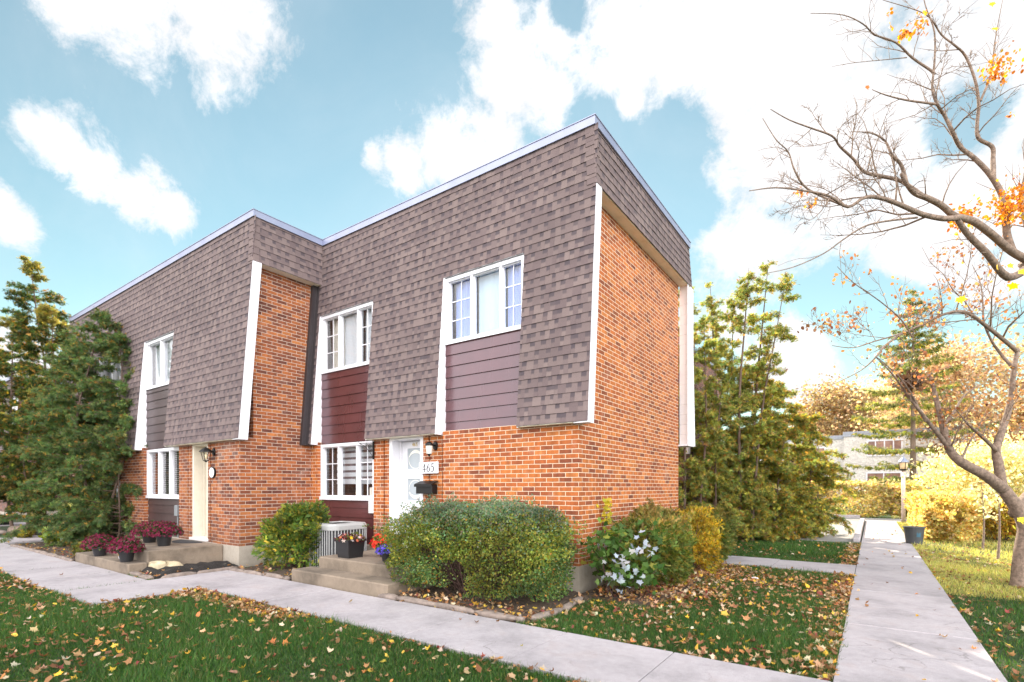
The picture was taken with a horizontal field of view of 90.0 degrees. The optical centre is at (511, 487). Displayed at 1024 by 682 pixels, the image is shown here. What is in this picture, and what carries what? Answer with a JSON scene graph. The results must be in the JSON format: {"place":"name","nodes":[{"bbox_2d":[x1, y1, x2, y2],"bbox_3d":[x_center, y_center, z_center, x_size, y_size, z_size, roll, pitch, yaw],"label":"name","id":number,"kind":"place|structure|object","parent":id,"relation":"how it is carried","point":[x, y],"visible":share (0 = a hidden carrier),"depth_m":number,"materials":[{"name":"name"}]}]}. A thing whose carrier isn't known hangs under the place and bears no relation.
{"place":"outdoors","nodes":[
{"label":"outdoors","id":0,"kind":"place"},
{"bbox_2d":[0,522,43,543],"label":"neighbour path","id":1,"kind":"structure","parent":0,"point":[15,540],"depth_m":14.54,"materials":[{"name":"concrete"}]},
{"bbox_2d":[17,542,721,624],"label":"garden soil","id":2,"kind":"structure","parent":0,"point":[526,602],"depth_m":6.90,"materials":[{"name":"soil"}]},
{"bbox_2d":[38,531,59,542],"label":"shrub","id":3,"kind":"object","parent":2,"relation":"on","point":[41,536],"visible":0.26,"depth_m":13.47,"materials":[{"name":"green plant"}]},
{"bbox_2d":[45,553,58,556],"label":"edging stone","id":4,"kind":"object","parent":2,"relation":"on","point":[52,554],"visible":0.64,"depth_m":10.97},
{"bbox_2d":[69,539,92,554],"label":"shrub","id":5,"kind":"object","parent":2,"relation":"on","point":[76,546],"visible":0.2,"depth_m":10.65,"materials":[{"name":"green plant"}]},
{"bbox_2d":[0,305,169,548],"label":"cedar tree","id":6,"kind":"object","parent":2,"relation":"on","point":[82,502],"visible":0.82,"depth_m":12.60,"materials":[{"name":"green plant"}]},
{"bbox_2d":[228,568,244,571],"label":"edging stone","id":7,"kind":"object","parent":2,"relation":"on","point":[236,569],"visible":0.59,"depth_m":9.00,"materials":[{"name":"stone"}]},
{"bbox_2d":[243,570,261,575],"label":"edging stone","id":8,"kind":"object","parent":2,"relation":"on","point":[252,572],"visible":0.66,"depth_m":8.74,"materials":[{"name":"stone"}]},
{"bbox_2d":[261,572,284,578],"bbox_3d":[-3.948,1.472,8.481,0.680,0.103,0.118,0,0,33],"label":"edging stone","id":9,"kind":"object","parent":2,"relation":"on","point":[275,575],"visible":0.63,"depth_m":8.41,"materials":[{"name":"stone"}]},
{"bbox_2d":[251,499,330,570],"bbox_3d":[-3.989,0.863,9.392,1.744,1.335,1.523,0,0,35],"label":"feathery shrub","id":10,"kind":"object","parent":2,"relation":"on","point":[286,529],"visible":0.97,"depth_m":9.03,"materials":[{"name":"green plant"}]},
{"bbox_2d":[309,521,366,566],"bbox_3d":[-3.191,1.060,9.402,0.824,0.840,0.824,0,0,35],"label":"air conditioner","id":11,"kind":"object","parent":2,"relation":"on","point":[332,530],"visible":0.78,"depth_m":9.06,"materials":[{"name":"grey paint"}]},
{"bbox_2d":[377,593,397,600],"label":"edging stone","id":12,"kind":"object","parent":2,"relation":"on","point":[389,596],"visible":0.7,"depth_m":6.84,"materials":[{"name":"stone"}]},
{"bbox_2d":[396,596,434,606],"bbox_3d":[-1.218,1.476,6.590,0.868,0.100,0.119,0,0,34],"label":"edging stone","id":13,"kind":"object","parent":2,"relation":"on","point":[413,600],"visible":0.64,"depth_m":6.56,"materials":[{"name":"stone"}]},
{"bbox_2d":[433,602,475,613],"bbox_3d":[-0.703,1.477,6.236,0.698,0.100,0.102,0,0,34],"label":"edging stone","id":14,"kind":"object","parent":2,"relation":"on","point":[457,608],"visible":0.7,"depth_m":6.19,"materials":[{"name":"stone"}]},
{"bbox_2d":[362,492,595,602],"bbox_3d":[-0.471,0.781,7.158,3.341,1.481,2.095,0,0,35],"label":"clipped bush","id":15,"kind":"object","parent":2,"relation":"on","point":[424,536],"visible":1,"depth_m":6.57,"materials":[{"name":"green plant"}]},
{"bbox_2d":[475,609,516,621],"bbox_3d":[-0.171,1.476,5.875,0.712,0.097,0.131,0,0,34],"label":"edging stone","id":16,"kind":"object","parent":2,"relation":"on","point":[494,615],"visible":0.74,"depth_m":5.84,"materials":[{"name":"stone"}]},
{"bbox_2d":[516,616,524,623],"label":"edging stone","id":17,"kind":"object","parent":2,"relation":"on","point":[520,618],"visible":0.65,"depth_m":5.66,"materials":[{"name":"stone"}]},
{"bbox_2d":[529,607,562,621],"bbox_3d":[0.421,1.477,5.931,0.115,0.096,0.633,0,0,41],"label":"edging stone","id":18,"kind":"object","parent":2,"relation":"on","point":[543,614],"visible":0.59,"depth_m":5.84,"materials":[{"name":"stone"}]},
{"bbox_2d":[562,601,574,610],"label":"edging stone","id":19,"kind":"object","parent":2,"relation":"on","point":[568,605],"visible":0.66,"depth_m":6.25,"materials":[{"name":"stone"}]},
{"bbox_2d":[571,596,582,604],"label":"edging stone","id":20,"kind":"object","parent":2,"relation":"on","point":[577,598],"visible":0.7,"depth_m":6.57,"materials":[{"name":"stone"}]},
{"bbox_2d":[596,497,612,548],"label":"yellow vine","id":21,"kind":"object","parent":2,"relation":"on","point":[607,504],"visible":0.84,"depth_m":7.73,"materials":[{"name":"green plant"}]},
{"bbox_2d":[580,516,670,597],"bbox_3d":[1.486,0.950,6.905,1.205,1.136,1.087,0,0,4],"label":"flowering bush","id":22,"kind":"object","parent":2,"relation":"on","point":[603,571],"visible":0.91,"depth_m":6.74,"materials":[{"name":"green plant"}]},
{"bbox_2d":[606,496,697,586],"bbox_3d":[2.063,0.825,7.701,1.350,1.385,2.441,0,0,35],"label":"yew shrub","id":23,"kind":"object","parent":2,"relation":"on","point":[677,545],"visible":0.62,"depth_m":7.39,"materials":[{"name":"green plant"}]},
{"bbox_2d":[675,505,726,574],"bbox_3d":[3.115,0.913,9.092,1.307,1.230,1.862,0,0,35],"label":"golden shrub","id":24,"kind":"object","parent":2,"relation":"on","point":[707,534],"visible":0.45,"depth_m":8.82,"materials":[{"name":"yellow plant"}]},
{"bbox_2d":[669,502,742,560],"bbox_3d":[3.738,0.895,10.195,1.407,1.245,1.501,0,0,35],"label":"cedar ball","id":25,"kind":"object","parent":2,"relation":"on","point":[728,541],"visible":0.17,"depth_m":9.90,"materials":[{"name":"yellow plant"}]},
{"bbox_2d":[0,543,830,681],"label":"front path","id":26,"kind":"structure","parent":0,"point":[577,656],"depth_m":5.49,"materials":[{"name":"concrete"}]},
{"bbox_2d":[0,505,1023,681],"bbox_3d":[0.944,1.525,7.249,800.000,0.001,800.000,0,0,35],"label":"lawn","id":27,"kind":"structure","parent":0,"point":[5,528],"depth_m":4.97,"materials":[{"name":"plant"}]},
{"bbox_2d":[7,526,26,532],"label":"shrub","id":28,"kind":"object","parent":27,"relation":"on","point":[10,528],"visible":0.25,"depth_m":15.98,"materials":[{"name":"plant"}]},
{"bbox_2d":[15,524,36,537],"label":"shrub","id":29,"kind":"object","parent":27,"relation":"on","point":[22,534],"visible":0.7,"depth_m":14.98,"materials":[{"name":"yellow plant"}]},
{"bbox_2d":[0,377,61,518],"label":"brick townhouse","id":30,"kind":"structure","parent":27,"relation":"on","point":[3,505],"depth_m":24.94,"materials":[{"name":"brick"}]},
{"bbox_2d":[0,254,71,535],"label":"cedar tree","id":31,"kind":"object","parent":27,"relation":"on","point":[21,336],"visible":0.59,"depth_m":16.54,"materials":[{"name":"green plant"}]},
{"bbox_2d":[129,571,142,575],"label":"edging stone","id":32,"kind":"object","parent":27,"relation":"on","point":[135,573],"visible":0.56,"depth_m":8.57,"materials":[{"name":"stone"}]},
{"bbox_2d":[138,574,153,579],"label":"edging stone","id":33,"kind":"object","parent":27,"relation":"on","point":[145,576],"visible":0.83,"depth_m":8.32,"materials":[{"name":"stone"}]},
{"bbox_2d":[75,538,222,574],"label":"concrete steps","id":34,"kind":"structure","parent":27,"relation":"on","point":[188,553],"depth_m":9.54,"materials":[{"name":"concrete"}]},
{"bbox_2d":[80,533,116,555],"bbox_3d":[-7.915,1.093,9.846,0.605,0.445,0.610,0,0,35],"label":"potted mum","id":35,"kind":"object","parent":34,"relation":"on","point":[98,545],"visible":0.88,"depth_m":9.75,"materials":[{"name":"plant"}]},
{"bbox_2d":[106,534,145,561],"bbox_3d":[-6.845,1.071,9.080,0.586,0.489,0.596,0,0,35],"label":"potted mum","id":36,"kind":"object","parent":34,"relation":"on","point":[128,554],"visible":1,"depth_m":9.00,"materials":[{"name":"plant"}]},
{"bbox_2d":[129,520,165,542],"bbox_3d":[-7.368,0.889,10.409,0.672,0.461,0.684,0,0,35],"label":"potted mum","id":37,"kind":"object","parent":34,"relation":"on","point":[142,528],"visible":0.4,"depth_m":10.31,"materials":[{"name":"plant"}]},
{"bbox_2d":[142,520,183,545],"bbox_3d":[-6.684,0.875,9.836,0.677,0.490,0.668,0,0,35],"label":"potted mum","id":38,"kind":"object","parent":34,"relation":"on","point":[162,536],"visible":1,"depth_m":9.73,"materials":[{"name":"plant"}]},
{"bbox_2d":[172,539,201,542],"bbox_3d":[-6.738,1.112,10.495,0.900,0.012,0.338,0,0,35],"label":"doormat","id":39,"kind":"object","parent":34,"relation":"on","point":[182,541],"visible":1,"depth_m":10.47,"materials":[{"name":"rubber"}]},
{"bbox_2d":[160,571,196,578],"bbox_3d":[-5.564,1.475,8.563,0.124,0.094,0.572,0,0,35],"label":"edging stone","id":40,"kind":"object","parent":27,"relation":"on","point":[179,574],"visible":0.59,"depth_m":8.52,"materials":[{"name":"stone"}]},
{"bbox_2d":[141,561,237,578],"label":"black mulch","id":41,"kind":"object","parent":27,"relation":"on","point":[199,566],"visible":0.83,"depth_m":8.93,"materials":[{"name":"soil"}]},
{"bbox_2d":[148,560,166,568],"bbox_3d":[-6.254,1.398,9.037,0.373,0.216,0.239,0,0,6],"label":"rock","id":42,"kind":"object","parent":41,"relation":"on","point":[157,564],"visible":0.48,"depth_m":8.95,"materials":[{"name":"stone"}]},
{"bbox_2d":[166,560,182,566],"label":"rock","id":43,"kind":"object","parent":41,"relation":"on","point":[172,563],"visible":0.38,"depth_m":9.10,"materials":[{"name":"stone"}]},
{"bbox_2d":[57,208,322,566],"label":"brick townhouse","id":44,"kind":"structure","parent":27,"relation":"on","point":[225,308],"depth_m":10.57,"materials":[{"name":"brick"}]},
{"bbox_2d":[102,353,122,398],"bbox_3d":[-10.743,-2.946,13.840,1.690,1.157,0.140,0,0,35],"label":"window","id":45,"kind":"structure","parent":44,"relation":"in","point":[115,374],"depth_m":13.86,"materials":[{"name":"white paint"}]},
{"bbox_2d":[110,362,120,392],"bbox_3d":[-10.661,-2.970,13.956,1.500,1.100,0.091,0,0,35],"label":"curtain","id":46,"kind":"object","parent":44,"relation":"hanging from","point":[119,372],"visible":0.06,"depth_m":13.97,"materials":[{"name":"fabric"}]},
{"bbox_2d":[145,332,173,389],"bbox_3d":[-8.249,-2.946,12.084,1.630,1.157,0.140,0,0,35],"label":"window","id":47,"kind":"structure","parent":44,"relation":"in","point":[162,341],"depth_m":12.15,"materials":[{"name":"white paint"}]},
{"bbox_2d":[146,447,178,498],"bbox_3d":[-8.074,-0.324,11.924,1.890,1.162,0.140,0,0,35],"label":"window","id":48,"kind":"structure","parent":44,"relation":"in","point":[172,450],"depth_m":12.06,"materials":[{"name":"white paint"}]},
{"bbox_2d":[156,339,172,384],"bbox_3d":[-8.147,-2.970,12.185,1.350,1.100,0.093,0,0,35],"label":"curtain","id":49,"kind":"object","parent":44,"relation":"hanging from","point":[169,343],"visible":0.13,"depth_m":12.20,"materials":[{"name":"fabric"}]},
{"bbox_2d":[157,451,178,484],"bbox_3d":[-7.973,-0.342,12.042,1.700,0.996,0.030,0,0,35],"label":"slatted blind","id":50,"kind":"object","parent":44,"relation":"hanging from","point":[168,467],"visible":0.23,"depth_m":12.18,"materials":[{"name":"white"}]},
{"bbox_2d":[174,505,178,537],"bbox_3d":[-7.471,0.765,11.426,0.130,0.730,0.080,0,0,35],"label":"meter box","id":51,"kind":"object","parent":44,"relation":"on","point":[176,510],"visible":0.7,"depth_m":11.39,"materials":[{"name":"metal"}]},
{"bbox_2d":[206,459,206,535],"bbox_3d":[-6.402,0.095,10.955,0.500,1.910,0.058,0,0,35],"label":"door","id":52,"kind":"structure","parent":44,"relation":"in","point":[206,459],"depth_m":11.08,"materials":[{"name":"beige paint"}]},
{"bbox_2d":[199,447,215,461],"bbox_3d":[-6.106,-0.655,10.244,0.250,0.310,0.292,0,0,13],"label":"wall lamp","id":53,"kind":"object","parent":44,"relation":"attached to","point":[206,450],"visible":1,"depth_m":10.20,"materials":[{"name":"black metal"}]},
{"bbox_2d":[209,467,215,477],"bbox_3d":[-6.063,-0.300,10.360,0.230,0.230,0.042,0,0,35],"label":"number plaque","id":54,"kind":"object","parent":44,"relation":"attached to","point":[212,472],"visible":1,"depth_m":10.32,"materials":[{"name":"white metal"}]},
{"bbox_2d":[197,566,240,573],"bbox_3d":[-5.213,1.476,9.078,0.117,0.096,0.790,0,0,35],"label":"edging stone","id":55,"kind":"object","parent":27,"relation":"on","point":[213,570],"visible":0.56,"depth_m":9.02,"materials":[{"name":"stone"}]},
{"bbox_2d":[292,549,472,596],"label":"concrete steps","id":56,"kind":"structure","parent":27,"relation":"on","point":[368,572],"depth_m":7.66,"materials":[{"name":"concrete"}]},
{"bbox_2d":[334,532,366,558],"bbox_3d":[-2.607,0.927,8.345,0.501,0.416,0.492,0,0,35],"label":"planter box","id":57,"kind":"object","parent":56,"relation":"on","point":[348,545],"visible":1,"depth_m":8.24,"materials":[{"name":"black plastic"}]},
{"bbox_2d":[369,531,391,556],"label":"potted geranium","id":58,"kind":"object","parent":56,"relation":"on","point":[376,541],"visible":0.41,"depth_m":8.28,"materials":[{"name":"red plant"}]},
{"bbox_2d":[375,543,395,561],"bbox_3d":[-1.918,0.992,7.905,0.387,0.287,0.378,0,0,35],"label":"potted lobelia","id":59,"kind":"object","parent":56,"relation":"on","point":[384,552],"visible":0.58,"depth_m":7.82,"materials":[{"name":"plant"}]},
{"bbox_2d":[300,113,694,593],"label":"brick townhouse","id":60,"kind":"structure","parent":27,"relation":"on","point":[563,395],"depth_m":8.66,"materials":[{"name":"brick"}]},
{"bbox_2d":[334,316,344,367],"bbox_3d":[-3.679,-3.030,10.862,0.440,1.180,0.091,0,0,35],"label":"curtain","id":61,"kind":"object","parent":60,"relation":"hanging from","point":[335,343],"visible":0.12,"depth_m":10.84,"materials":[{"name":"fabric"}]},
{"bbox_2d":[320,301,372,373],"bbox_3d":[-3.346,-3.017,10.466,1.710,1.217,0.140,0,0,35],"label":"window","id":62,"kind":"structure","parent":60,"relation":"in","point":[340,315],"depth_m":10.59,"materials":[{"name":"white paint"}]},
{"bbox_2d":[319,441,373,500],"bbox_3d":[-3.335,-0.324,10.421,1.750,1.162,0.140,0,0,35],"label":"window","id":63,"kind":"structure","parent":60,"relation":"in","point":[324,496],"depth_m":10.55,"materials":[{"name":"white paint"}]},
{"bbox_2d":[345,311,362,365],"bbox_3d":[-3.249,-3.030,10.535,0.560,1.180,0.011,0,0,35],"label":"curtain","id":64,"kind":"object","parent":60,"relation":"hanging from","point":[350,339],"visible":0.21,"depth_m":10.59,"materials":[{"name":"fabric"}]},
{"bbox_2d":[337,445,371,483],"bbox_3d":[-3.151,-0.460,10.527,1.430,0.780,0.015,0,0,35],"label":"window blind","id":65,"kind":"object","parent":60,"relation":"hanging from","point":[349,465],"depth_m":10.62,"materials":[{"name":"grey"}]},
{"bbox_2d":[359,441,373,458],"bbox_3d":[-2.818,-0.717,9.909,0.385,0.354,0.040,0,0,26],"label":"plant bracket","id":66,"kind":"object","parent":60,"relation":"attached to","point":[372,451],"visible":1,"depth_m":9.82,"materials":[{"name":"black metal"}]},
{"bbox_2d":[366,308,371,360],"bbox_3d":[-2.796,-3.030,10.240,0.440,1.180,0.061,0,0,35],"label":"curtain","id":67,"kind":"object","parent":60,"relation":"hanging from","point":[369,322],"visible":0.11,"depth_m":10.29,"materials":[{"name":"fabric"}]},
{"bbox_2d":[368,501,373,512],"bbox_3d":[-2.723,0.380,9.944,0.160,0.240,0.045,0,0,35],"label":"meter cover","id":68,"kind":"object","parent":60,"relation":"attached to","point":[370,506],"visible":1,"depth_m":9.92,"materials":[{"name":"white"}]},
{"bbox_2d":[403,441,419,530],"bbox_3d":[-1.793,0.095,9.545,0.660,1.910,0.057,0,0,35],"label":"door","id":69,"kind":"structure","parent":60,"relation":"in","point":[411,450],"depth_m":9.61,"materials":[{"name":"white paint"}]},
{"bbox_2d":[414,481,437,498],"bbox_3d":[-1.495,0.039,8.900,0.420,0.312,0.168,0,0,35],"label":"mailbox","id":70,"kind":"object","parent":60,"relation":"attached to","point":[426,487],"visible":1,"depth_m":8.84,"materials":[{"name":"black metal"}]},
{"bbox_2d":[419,462,438,473],"bbox_3d":[-1.456,-0.345,8.947,0.440,0.200,0.046,0,0,35],"label":"number plaque","id":71,"kind":"object","parent":60,"relation":"attached to","point":[428,467],"visible":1,"depth_m":8.92,"materials":[{"name":"white paint"}]},
{"bbox_2d":[425,441,437,455],"bbox_3d":[-1.391,-0.666,8.796,0.136,0.271,0.228,0,0,35],"label":"wall lamp","id":72,"kind":"object","parent":60,"relation":"attached to","point":[430,446],"visible":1,"depth_m":8.72,"materials":[{"name":"glass"}]},
{"bbox_2d":[456,279,469,338],"bbox_3d":[-0.789,-3.040,8.826,0.470,1.120,0.060,0,0,35],"label":"curtain","id":73,"kind":"object","parent":60,"relation":"hanging from","point":[465,308],"visible":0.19,"depth_m":8.87,"materials":[{"name":"fabric"}]},
{"bbox_2d":[445,255,523,344],"bbox_3d":[-0.454,-3.031,8.429,1.665,1.147,0.140,0,0,35],"label":"window","id":74,"kind":"structure","parent":60,"relation":"in","point":[501,267],"depth_m":8.51,"materials":[{"name":"white paint"}]},
{"bbox_2d":[479,271,498,333],"bbox_3d":[-0.324,-3.040,8.522,0.560,1.120,0.019,0,0,36],"label":"curtain","id":75,"kind":"object","parent":60,"relation":"hanging from","point":[488,302],"visible":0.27,"depth_m":8.55,"materials":[{"name":"fabric"}]},
{"bbox_2d":[508,264,520,326],"bbox_3d":[0.098,-3.040,8.202,0.419,1.120,0.058,0,0,34],"label":"curtain","id":76,"kind":"object","parent":60,"relation":"hanging from","point":[517,294],"visible":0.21,"depth_m":8.23,"materials":[{"name":"fabric"}]},
{"bbox_2d":[0,528,1023,681],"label":"fallen leaves","id":77,"kind":"object","parent":27,"relation":"on","point":[848,583],"visible":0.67,"depth_m":6.14,"materials":[{"name":"plant"}]},
{"bbox_2d":[678,334,723,510],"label":"brick townhouse","id":78,"kind":"structure","parent":27,"relation":"on","point":[710,372],"depth_m":16.26,"materials":[{"name":"brown brick"}]},
{"bbox_2d":[678,286,745,534],"bbox_3d":[4.717,-1.728,13.476,3.282,7.010,1.797,0,0,-17],"label":"cedar tree","id":79,"kind":"object","parent":27,"relation":"on","point":[710,417],"visible":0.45,"depth_m":13.51,"materials":[{"name":"green plant"}]},
{"bbox_2d":[682,260,801,540],"bbox_3d":[6.338,-2.461,14.926,3.091,8.033,2.904,0,0,-3],"label":"cedar tree","id":80,"kind":"object","parent":27,"relation":"on","point":[740,394],"visible":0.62,"depth_m":14.34,"materials":[{"name":"green plant"}]},
{"bbox_2d":[678,363,856,543],"bbox_3d":[7.814,-0.829,15.491,6.709,5.813,3.215,0,0,-29],"label":"cedar tree","id":81,"kind":"object","parent":27,"relation":"on","point":[795,510],"visible":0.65,"depth_m":14.99,"materials":[{"name":"green plant"}]},
{"bbox_2d":[774,478,897,516],"bbox_3d":[15.363,0.637,28.268,10.228,2.265,1.871,0,0,35],"label":"hedge","id":82,"kind":"object","parent":27,"relation":"on","point":[879,506],"visible":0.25,"depth_m":25.98,"materials":[{"name":"yellow plant"}]},
{"bbox_2d":[777,363,910,435],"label":"autumn tree","id":83,"kind":"object","parent":27,"relation":"on","point":[839,398],"visible":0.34,"depth_m":53.89,"materials":[{"name":"orange plant"}]},
{"bbox_2d":[749,0,1023,529],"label":"maple tree","id":84,"kind":"object","parent":27,"relation":"on","point":[1006,208],"visible":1,"depth_m":6.04,"materials":[{"name":"brown plant"}]},
{"bbox_2d":[760,424,1023,505],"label":"pale brick house","id":85,"kind":"structure","parent":27,"relation":"on","point":[845,442],"depth_m":40.96,"materials":[{"name":"brick"}]},
{"bbox_2d":[788,447,825,465],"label":"window","id":86,"kind":"structure","parent":85,"relation":"in","point":[823,448],"depth_m":44.81,"materials":[{"name":"white paint"}]},
{"bbox_2d":[866,472,901,483],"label":"window","id":87,"kind":"structure","parent":85,"relation":"in","point":[879,474],"depth_m":40.49,"materials":[{"name":"glass"}]},
{"bbox_2d":[867,439,902,456],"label":"window","id":88,"kind":"structure","parent":85,"relation":"in","point":[883,443],"depth_m":40.35,"materials":[{"name":"white paint"}]},
{"bbox_2d":[822,370,976,429],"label":"autumn tree","id":89,"kind":"object","parent":27,"relation":"on","point":[883,386],"visible":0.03,"depth_m":60.52,"materials":[{"name":"orange plant"}]},
{"bbox_2d":[898,455,908,522],"bbox_3d":[16.439,0.105,21.500,0.380,2.950,0.380,0,0,35],"label":"lamp post","id":90,"kind":"object","parent":27,"relation":"on","point":[903,461],"visible":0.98,"depth_m":21.45,"materials":[{"name":"white metal"}]},
{"bbox_2d":[797,212,1023,587],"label":"crabapple tree","id":91,"kind":"object","parent":27,"relation":"on","point":[996,481],"visible":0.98,"depth_m":7.65,"materials":[{"name":"brown plant"}]},
{"bbox_2d":[891,366,929,398],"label":"dead leaf clump","id":92,"kind":"object","parent":91,"relation":"attached to","point":[908,375],"visible":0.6,"depth_m":7.21,"materials":[{"name":"orange plant"}]},
{"bbox_2d":[903,526,925,545],"bbox_3d":[10.628,1.280,13.531,0.486,0.490,0.481,0,0,35],"label":"plastic tub","id":93,"kind":"object","parent":27,"relation":"on","point":[914,534],"visible":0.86,"depth_m":13.38,"materials":[{"name":"plastic"}]},
{"bbox_2d":[805,309,1023,467],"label":"autumn tree","id":94,"kind":"object","parent":27,"relation":"on","point":[968,363],"visible":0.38,"depth_m":36.36,"materials":[{"name":"orange plant"}]},
{"bbox_2d":[837,289,1000,497],"bbox_3d":[24.701,-5.270,31.002,8.366,13.600,7.610,0,0,-40],"label":"spruce tree","id":95,"kind":"object","parent":27,"relation":"on","point":[913,450],"visible":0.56,"depth_m":30.84,"materials":[{"name":"green plant"}]},
{"bbox_2d":[860,477,1007,517],"bbox_3d":[23.760,0.672,22.489,14.064,2.564,2.798,0,0,35],"label":"hedge","id":96,"kind":"object","parent":27,"relation":"on","point":[896,500],"visible":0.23,"depth_m":25.25,"materials":[{"name":"yellow plant"}]},
{"bbox_2d":[903,488,989,542],"bbox_3d":[14.033,0.793,16.819,1.775,1.573,8.636,0,0,35],"label":"hedge","id":97,"kind":"object","parent":27,"relation":"on","point":[945,514],"visible":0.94,"depth_m":14.12,"materials":[{"name":"yellow plant"}]},
{"bbox_2d":[902,411,1023,524],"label":"yellow tree","id":98,"kind":"object","parent":27,"relation":"on","point":[980,456],"visible":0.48,"depth_m":16.99,"materials":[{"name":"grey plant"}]},
{"bbox_2d":[940,348,1023,471],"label":"autumn tree","id":99,"kind":"object","parent":27,"relation":"on","point":[1016,420],"visible":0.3,"depth_m":30.30,"materials":[{"name":"orange plant"}]},
{"bbox_2d":[963,476,1002,549],"bbox_3d":[11.510,0.576,12.516,0.657,2.001,0.654,0,0,-19],"label":"sapling","id":100,"kind":"object","parent":27,"relation":"on","point":[982,504],"visible":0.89,"depth_m":12.49,"materials":[{"name":"yellow plant"}]},
{"bbox_2d":[957,496,1016,540],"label":"bronze shrub","id":101,"kind":"object","parent":27,"relation":"on","point":[1008,530],"visible":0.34,"depth_m":14.04,"materials":[{"name":"yellow plant"}]},
{"bbox_2d":[973,456,1022,558],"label":"sapling","id":102,"kind":"object","parent":27,"relation":"on","point":[999,524],"visible":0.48,"depth_m":10.82,"materials":[{"name":"yellow plant"}]},
{"bbox_2d":[978,431,1023,493],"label":"yellow tree","id":103,"kind":"object","parent":27,"relation":"on","point":[1020,439],"visible":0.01,"depth_m":18.59,"materials":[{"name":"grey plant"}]},
{"bbox_2d":[0,0,1023,463],"label":"sky","id":104,"kind":"structure","parent":0,"point":[132,132],"materials":[{"name":"blue"}]},
{"bbox_2d":[723,556,855,574],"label":"path","id":105,"kind":"structure","parent":0,"point":[823,567],"depth_m":9.81,"materials":[{"name":"concrete"}]},
{"bbox_2d":[794,517,906,542],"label":"road","id":106,"kind":"structure","parent":0,"point":[843,535],"depth_m":17.12,"materials":[{"name":"asphalt"}]},
{"bbox_2d":[825,514,906,542],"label":"kerb","id":107,"kind":"structure","parent":106,"relation":"on","point":[858,534],"depth_m":17.62,"materials":[{"name":"concrete"}]},
{"bbox_2d":[833,520,1007,681],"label":"side path","id":108,"kind":"structure","parent":0,"point":[889,635],"depth_m":5.41,"materials":[{"name":"concrete"}]}
]}

